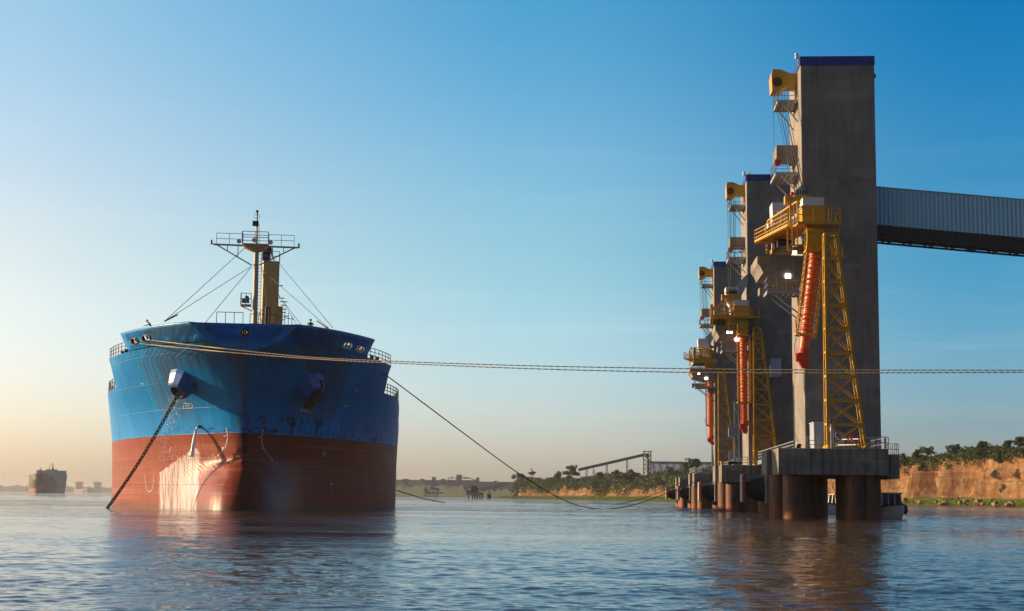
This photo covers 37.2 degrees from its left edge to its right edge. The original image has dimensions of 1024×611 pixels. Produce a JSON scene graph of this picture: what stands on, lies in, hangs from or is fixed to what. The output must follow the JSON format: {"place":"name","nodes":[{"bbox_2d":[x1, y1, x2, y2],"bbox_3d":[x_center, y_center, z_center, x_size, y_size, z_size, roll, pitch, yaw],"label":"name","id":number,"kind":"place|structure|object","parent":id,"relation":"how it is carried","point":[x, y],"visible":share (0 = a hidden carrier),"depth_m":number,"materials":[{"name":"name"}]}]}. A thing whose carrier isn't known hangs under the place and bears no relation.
{"place":"outdoors","nodes":[
{"label":"outdoors","id":0,"kind":"place"},
{"bbox_2d":[0,485,111,492],"bbox_3d":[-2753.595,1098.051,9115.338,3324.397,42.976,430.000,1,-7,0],"label":"shore","id":1,"kind":"structure","parent":0,"point":[16,488],"depth_m":8936.92,"materials":[{"name":"grey"}]},
{"bbox_2d":[396,485,511,497],"bbox_3d":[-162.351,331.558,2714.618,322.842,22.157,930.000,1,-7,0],"label":"bank","id":2,"kind":"structure","parent":0,"point":[447,491],"depth_m":2499.90,"materials":[{"name":"grey"}]},
{"bbox_2d":[396,481,406,487],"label":"pale gable shed","id":3,"kind":"structure","parent":2,"relation":"on","point":[399,483],"depth_m":2939.49,"materials":[{"name":"grey metal"}]},
{"bbox_2d":[413,480,424,485],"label":"pale gable shed","id":4,"kind":"structure","parent":2,"relation":"on","point":[419,482],"depth_m":2939.78,"materials":[{"name":"grey metal"}]},
{"bbox_2d":[396,480,447,486],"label":"storage hall","id":5,"kind":"structure","parent":2,"relation":"on","point":[411,483],"depth_m":2979.74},
{"bbox_2d":[447,480,479,489],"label":"storage hall","id":6,"kind":"structure","parent":2,"relation":"on","point":[466,483],"depth_m":2979.65,"materials":[{"name":"grey metal"}]},
{"bbox_2d":[456,475,461,485],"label":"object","id":7,"kind":"structure","parent":6,"relation":"on","point":[458,477],"depth_m":2980.83,"materials":[{"name":"grey"}]},
{"bbox_2d":[479,482,514,495],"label":"storage hall","id":8,"kind":"structure","parent":2,"relation":"on","point":[487,484],"depth_m":2979.21,"materials":[{"name":"grey metal"}]},
{"bbox_2d":[0,491,1023,610],"bbox_3d":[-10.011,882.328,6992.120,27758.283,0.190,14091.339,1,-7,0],"label":"river","id":9,"kind":"structure","parent":0,"point":[74,551],"depth_m":38.60,"materials":[{"name":"liquid"}]},
{"bbox_2d":[29,463,66,492],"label":"anchored ship","id":10,"kind":"object","parent":9,"relation":"on","point":[52,480],"visible":0.91,"depth_m":1946.71,"materials":[{"name":"metal"}]},
{"bbox_2d":[74,480,87,491],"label":"anchored ship","id":11,"kind":"object","parent":9,"relation":"on","point":[78,486],"visible":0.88,"depth_m":7023.11,"materials":[{"name":"metal"}]},
{"bbox_2d":[85,482,102,492],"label":"anchored ship","id":12,"kind":"object","parent":9,"relation":"on","point":[97,487],"visible":0.91,"depth_m":6983.57,"materials":[{"name":"metal"}]},
{"bbox_2d":[108,210,398,510],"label":"bulk carrier","id":13,"kind":"object","parent":9,"relation":"on","point":[286,433],"visible":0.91,"depth_m":149.05,"materials":[{"name":"paint"}]},
{"bbox_2d":[106,391,180,507],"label":"anchor chain","id":14,"kind":"object","parent":13,"relation":"attached to","point":[140,459],"visible":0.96,"depth_m":146.67,"materials":[{"name":"metal"}]},
{"bbox_2d":[159,395,224,463],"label":"spray","id":15,"kind":"object","parent":13,"relation":"attached to","point":[174,428],"visible":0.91,"depth_m":149.88,"materials":[{"name":"white liquid"}]},
{"bbox_2d":[189,426,198,456],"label":"water jet","id":16,"kind":"object","parent":13,"relation":"attached to","point":[192,450],"visible":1,"depth_m":146.07,"materials":[{"name":"white liquid"}]},
{"bbox_2d":[396,490,444,502],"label":"mooring rope","id":17,"kind":"object","parent":13,"relation":"attached to","point":[420,497],"visible":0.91,"depth_m":260.17,"materials":[{"name":"grey fabric"}]},
{"bbox_2d":[381,372,712,508],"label":"mooring rope","id":18,"kind":"object","parent":13,"relation":"attached to","point":[516,471],"visible":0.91,"depth_m":187.53,"materials":[{"name":"black fabric"}]},
{"bbox_2d":[139,343,1023,373],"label":"mooring rope","id":19,"kind":"object","parent":13,"relation":"attached to","point":[597,370],"visible":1,"depth_m":114.36,"materials":[{"name":"beige fabric"}]},
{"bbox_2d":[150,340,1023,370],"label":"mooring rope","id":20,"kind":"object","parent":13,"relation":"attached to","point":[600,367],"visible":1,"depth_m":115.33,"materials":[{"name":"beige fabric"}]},
{"bbox_2d":[424,487,442,496],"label":"blue roofed jetty","id":21,"kind":"object","parent":9,"relation":"in","point":[433,492],"visible":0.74,"depth_m":2084.30,"materials":[{"name":"concrete"}]},
{"bbox_2d":[466,485,482,497],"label":"jetty","id":22,"kind":"object","parent":9,"relation":"in","point":[473,490],"visible":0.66,"depth_m":1371.73,"materials":[{"name":"concrete"}]},
{"bbox_2d":[478,482,508,497],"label":"jetty conveyor","id":23,"kind":"object","parent":9,"relation":"in","point":[488,494],"visible":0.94,"depth_m":1390.48,"materials":[{"name":"metal"}]},
{"bbox_2d":[675,477,687,506],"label":"pier platform","id":24,"kind":"structure","parent":9,"relation":"in","point":[681,502],"depth_m":312.00,"materials":[{"name":"concrete"}]},
{"bbox_2d":[666,488,675,499],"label":"fender","id":25,"kind":"object","parent":24,"relation":"attached to","point":[671,495],"visible":0.92,"depth_m":318.07,"materials":[{"name":"black rubber"}]},
{"bbox_2d":[689,467,702,473],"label":"catwalk","id":26,"kind":"object","parent":24,"relation":"on","point":[691,470],"visible":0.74,"depth_m":296.64,"materials":[{"name":"metal"}]},
{"bbox_2d":[688,473,712,507],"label":"pier platform","id":27,"kind":"structure","parent":9,"relation":"in","point":[693,502],"depth_m":260.79,"materials":[{"name":"concrete"}]},
{"bbox_2d":[616,479,687,504],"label":"mooring rope","id":28,"kind":"object","parent":27,"relation":"attached to","point":[651,495],"visible":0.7,"depth_m":269.61,"materials":[{"name":"black fabric"}]},
{"bbox_2d":[677,486,688,499],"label":"fender","id":29,"kind":"object","parent":27,"relation":"attached to","point":[683,493],"visible":0.96,"depth_m":266.50,"materials":[{"name":"black rubber"}]},
{"bbox_2d":[683,279,736,465],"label":"ship loader","id":30,"kind":"object","parent":27,"relation":"on","point":[703,357],"visible":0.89,"depth_m":270.37,"materials":[{"name":"yellow paint"}]},
{"bbox_2d":[688,259,742,472],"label":"loading tower","id":31,"kind":"structure","parent":27,"relation":"on","point":[717,272],"depth_m":275.61,"materials":[{"name":"concrete"}]},
{"bbox_2d":[712,465,761,511],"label":"pier platform","id":32,"kind":"structure","parent":9,"relation":"in","point":[726,480],"depth_m":194.93,"materials":[{"name":"concrete"}]},
{"bbox_2d":[698,481,713,500],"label":"fender","id":33,"kind":"object","parent":32,"relation":"attached to","point":[706,491],"visible":1,"depth_m":201.04,"materials":[{"name":"black rubber"}]},
{"bbox_2d":[728,427,741,464],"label":"gangway hoist","id":34,"kind":"object","parent":32,"relation":"on","point":[731,431],"visible":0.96,"depth_m":197.07,"materials":[{"name":"white paint"}]},
{"bbox_2d":[734,401,739,461],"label":"stair cage","id":35,"kind":"object","parent":32,"relation":"on","point":[738,436],"visible":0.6,"depth_m":205.49,"materials":[{"name":"metal"}]},
{"bbox_2d":[710,198,777,464],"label":"ship loader","id":36,"kind":"object","parent":32,"relation":"on","point":[740,316],"visible":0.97,"depth_m":205.98,"materials":[{"name":"yellow paint"}]},
{"bbox_2d":[738,457,760,464],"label":"safety railing","id":37,"kind":"object","parent":32,"relation":"on","point":[747,462],"visible":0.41,"depth_m":195.23,"materials":[{"name":"metal"}]},
{"bbox_2d":[712,171,792,464],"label":"loading tower","id":38,"kind":"structure","parent":32,"relation":"on","point":[758,194],"depth_m":208.22,"materials":[{"name":"concrete"}]},
{"bbox_2d":[770,358,780,381],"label":"wall cabinet","id":39,"kind":"object","parent":38,"relation":"attached to","point":[775,363],"depth_m":206.59,"materials":[{"name":"grey"}]},
{"bbox_2d":[761,448,899,518],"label":"pier platform","id":40,"kind":"structure","parent":9,"relation":"in","point":[796,482],"depth_m":129.38,"materials":[{"name":"concrete"}]},
{"bbox_2d":[740,473,764,502],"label":"fender","id":41,"kind":"object","parent":40,"relation":"attached to","point":[754,488],"visible":1,"depth_m":135.57,"materials":[{"name":"black rubber"}]},
{"bbox_2d":[758,441,792,464],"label":"catwalk","id":42,"kind":"object","parent":40,"relation":"on","point":[760,461],"visible":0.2,"depth_m":173.55,"materials":[{"name":"metal"}]},
{"bbox_2d":[754,93,869,448],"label":"ship loader","id":43,"kind":"object","parent":40,"relation":"on","point":[809,222],"visible":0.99,"depth_m":135.33,"materials":[{"name":"yellow paint"}]},
{"bbox_2d":[751,53,880,448],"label":"loading tower","id":44,"kind":"structure","parent":40,"relation":"on","point":[830,102],"depth_m":149.44,"materials":[{"name":"concrete"}]},
{"bbox_2d":[876,186,1023,256],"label":"conveyor gallery","id":45,"kind":"object","parent":44,"relation":"attached to","point":[951,221],"visible":0.88,"depth_m":151.22,"materials":[{"name":"metal"}]},
{"bbox_2d":[807,440,830,447],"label":"safety railing","id":46,"kind":"object","parent":40,"relation":"on","point":[818,442],"visible":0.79,"depth_m":130.94,"materials":[{"name":"metal"}]},
{"bbox_2d":[809,422,834,447],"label":"equipment hut","id":47,"kind":"object","parent":40,"relation":"on","point":[816,430],"visible":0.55,"depth_m":142.72,"materials":[{"name":"white paint"}]},
{"bbox_2d":[815,432,823,447],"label":"door","id":48,"kind":"structure","parent":47,"relation":"in","point":[818,435],"depth_m":142.55,"materials":[{"name":"metal"}]},
{"bbox_2d":[829,418,832,447],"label":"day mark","id":49,"kind":"object","parent":40,"relation":"on","point":[830,421],"visible":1,"depth_m":129.79,"materials":[{"name":"metal"}]},
{"bbox_2d":[833,433,844,446],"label":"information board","id":50,"kind":"object","parent":40,"relation":"on","point":[838,444],"visible":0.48,"depth_m":141.68,"materials":[{"name":"white metal"}]},
{"bbox_2d":[849,434,856,446],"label":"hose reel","id":51,"kind":"object","parent":40,"relation":"on","point":[853,436],"visible":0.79,"depth_m":140.98,"materials":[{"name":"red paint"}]},
{"bbox_2d":[834,436,888,448],"bbox_3d":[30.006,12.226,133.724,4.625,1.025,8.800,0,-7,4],"label":"safety railing","id":52,"kind":"object","parent":40,"relation":"on","point":[852,442],"visible":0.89,"depth_m":129.53,"materials":[{"name":"metal"}]},
{"bbox_2d":[887,444,898,454],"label":"safety railing","id":53,"kind":"object","parent":40,"relation":"on","point":[894,449],"visible":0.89,"depth_m":130.25,"materials":[{"name":"metal"}]},
{"bbox_2d":[828,494,835,514],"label":"launch","id":54,"kind":"object","parent":9,"relation":"on","point":[831,505],"visible":0.13,"depth_m":172.76,"materials":[{"name":"white paint"}]},
{"bbox_2d":[829,495,834,502],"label":"windows","id":55,"kind":"structure","parent":54,"relation":"in","point":[830,496],"depth_m":174.40,"materials":[{"name":"glass"}]},
{"bbox_2d":[881,492,907,518],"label":"launch","id":56,"kind":"object","parent":9,"relation":"on","point":[893,506],"visible":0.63,"depth_m":133.07,"materials":[{"name":"white paint"}]},
{"bbox_2d":[883,494,900,504],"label":"windows","id":57,"kind":"structure","parent":56,"relation":"in","point":[885,496],"depth_m":133.65,"materials":[{"name":"black glass"}]},
{"bbox_2d":[0,0,1023,487],"label":"sky","id":58,"kind":"structure","parent":0,"point":[542,183],"materials":[{"name":"blue"}]},
{"bbox_2d":[497,454,1023,507],"bbox_3d":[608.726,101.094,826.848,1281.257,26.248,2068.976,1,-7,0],"label":"river bank","id":59,"kind":"structure","parent":0,"point":[987,480],"depth_m":594.30,"materials":[{"name":"soil"}]},
{"bbox_2d":[511,473,524,478],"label":"tree","id":60,"kind":"object","parent":59,"relation":"on","point":[513,476],"visible":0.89,"depth_m":1320.64,"materials":[{"name":"green plant"}]},
{"bbox_2d":[553,471,562,478],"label":"tree","id":61,"kind":"object","parent":59,"relation":"on","point":[558,474],"visible":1,"depth_m":1171.89,"materials":[{"name":"green plant"}]},
{"bbox_2d":[562,465,580,483],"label":"tree","id":62,"kind":"object","parent":59,"relation":"on","point":[572,470],"visible":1,"depth_m":1141.50,"materials":[{"name":"green plant"}]},
{"bbox_2d":[594,472,603,477],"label":"tree","id":63,"kind":"object","parent":59,"relation":"on","point":[600,474],"visible":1,"depth_m":1052.79,"materials":[{"name":"green plant"}]},
{"bbox_2d":[501,464,711,498],"bbox_3d":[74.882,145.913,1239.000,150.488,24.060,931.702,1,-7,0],"label":"cliff scrub","id":64,"kind":"object","parent":59,"relation":"on","point":[544,482],"visible":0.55,"depth_m":1155.66,"materials":[{"name":"green plant"}]},
{"bbox_2d":[578,453,644,475],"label":"conveyor","id":65,"kind":"object","parent":59,"relation":"on","point":[626,459],"visible":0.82,"depth_m":1261.95,"materials":[{"name":"metal"}]},
{"bbox_2d":[611,469,622,479],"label":"tree","id":66,"kind":"object","parent":59,"relation":"on","point":[616,472],"visible":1,"depth_m":983.15,"materials":[{"name":"green plant"}]},
{"bbox_2d":[620,469,640,480],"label":"tree","id":67,"kind":"object","parent":59,"relation":"on","point":[629,476],"visible":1,"depth_m":978.27,"materials":[{"name":"green plant"}]},
{"bbox_2d":[642,451,651,474],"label":"lattice tower","id":68,"kind":"structure","parent":59,"relation":"on","point":[646,456],"depth_m":1272.67,"materials":[{"name":"metal"}]},
{"bbox_2d":[665,466,674,474],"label":"tree","id":69,"kind":"object","parent":59,"relation":"on","point":[670,470],"visible":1,"depth_m":899.29,"materials":[{"name":"green plant"}]},
{"bbox_2d":[645,461,710,473],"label":"warehouse","id":70,"kind":"structure","parent":59,"relation":"on","point":[659,465],"depth_m":1348.76,"materials":[{"name":"metal"}]},
{"bbox_2d":[681,458,700,471],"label":"tree","id":71,"kind":"object","parent":59,"relation":"on","point":[692,464],"visible":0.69,"depth_m":899.58,"materials":[{"name":"green plant"}]},
{"bbox_2d":[494,496,1023,505],"bbox_3d":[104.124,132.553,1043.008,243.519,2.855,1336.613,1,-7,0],"label":"shore grass","id":72,"kind":"structure","parent":59,"relation":"on","point":[664,498],"depth_m":967.52,"materials":[{"name":"green plant"}]},
{"bbox_2d":[899,453,907,464],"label":"tree","id":73,"kind":"object","parent":59,"relation":"on","point":[903,456],"visible":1,"depth_m":577.06,"materials":[{"name":"green plant"}]},
{"bbox_2d":[912,449,922,457],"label":"tree","id":74,"kind":"object","parent":59,"relation":"on","point":[916,453],"visible":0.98,"depth_m":567.26,"materials":[{"name":"green plant"}]},
{"bbox_2d":[918,462,926,478],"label":"tree","id":75,"kind":"object","parent":59,"relation":"on","point":[921,466],"visible":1,"depth_m":562.90,"materials":[{"name":"green plant"}]},
{"bbox_2d":[919,446,936,460],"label":"tree","id":76,"kind":"object","parent":59,"relation":"on","point":[927,451],"visible":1,"depth_m":557.70,"materials":[{"name":"green plant"}]},
{"bbox_2d":[938,501,948,505],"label":"shore rock","id":77,"kind":"object","parent":59,"relation":"on","point":[943,503],"visible":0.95,"depth_m":552.35,"materials":[{"name":"beige stone"}]},
{"bbox_2d":[945,444,959,452],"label":"tree","id":78,"kind":"object","parent":59,"relation":"on","point":[955,448],"visible":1,"depth_m":541.97,"materials":[{"name":"green plant"}]},
{"bbox_2d":[899,443,1023,502],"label":"cliff scrub","id":79,"kind":"object","parent":59,"relation":"on","point":[967,454],"visible":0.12,"depth_m":584.15,"materials":[{"name":"green plant"}]},
{"bbox_2d":[973,499,982,505],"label":"shore rock","id":80,"kind":"object","parent":59,"relation":"on","point":[976,502],"visible":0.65,"depth_m":532.31,"materials":[{"name":"beige stone"}]},
{"bbox_2d":[973,441,989,462],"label":"tree","id":81,"kind":"object","parent":59,"relation":"on","point":[981,446],"visible":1,"depth_m":527.09,"materials":[{"name":"green plant"}]},
{"bbox_2d":[991,501,999,506],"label":"shore rock","id":82,"kind":"object","parent":59,"relation":"on","point":[995,503],"visible":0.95,"depth_m":513.49,"materials":[{"name":"beige stone"}]},
{"bbox_2d":[995,450,1003,469],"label":"tree","id":83,"kind":"object","parent":59,"relation":"on","point":[998,457],"visible":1,"depth_m":509.49,"materials":[{"name":"green plant"}]},
{"bbox_2d":[1002,440,1013,448],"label":"tree","id":84,"kind":"object","parent":59,"relation":"on","point":[1007,444],"visible":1,"depth_m":509.70,"materials":[{"name":"green plant"}]},
{"bbox_2d":[1004,501,1014,506],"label":"shore rock","id":85,"kind":"object","parent":59,"relation":"on","point":[1010,503],"visible":0.95,"depth_m":505.53,"materials":[{"name":"beige stone"}]},
{"bbox_2d":[1013,436,1023,452],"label":"tree","id":86,"kind":"object","parent":59,"relation":"on","point":[1019,441],"visible":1,"depth_m":502.75,"materials":[{"name":"green plant"}]}
]}

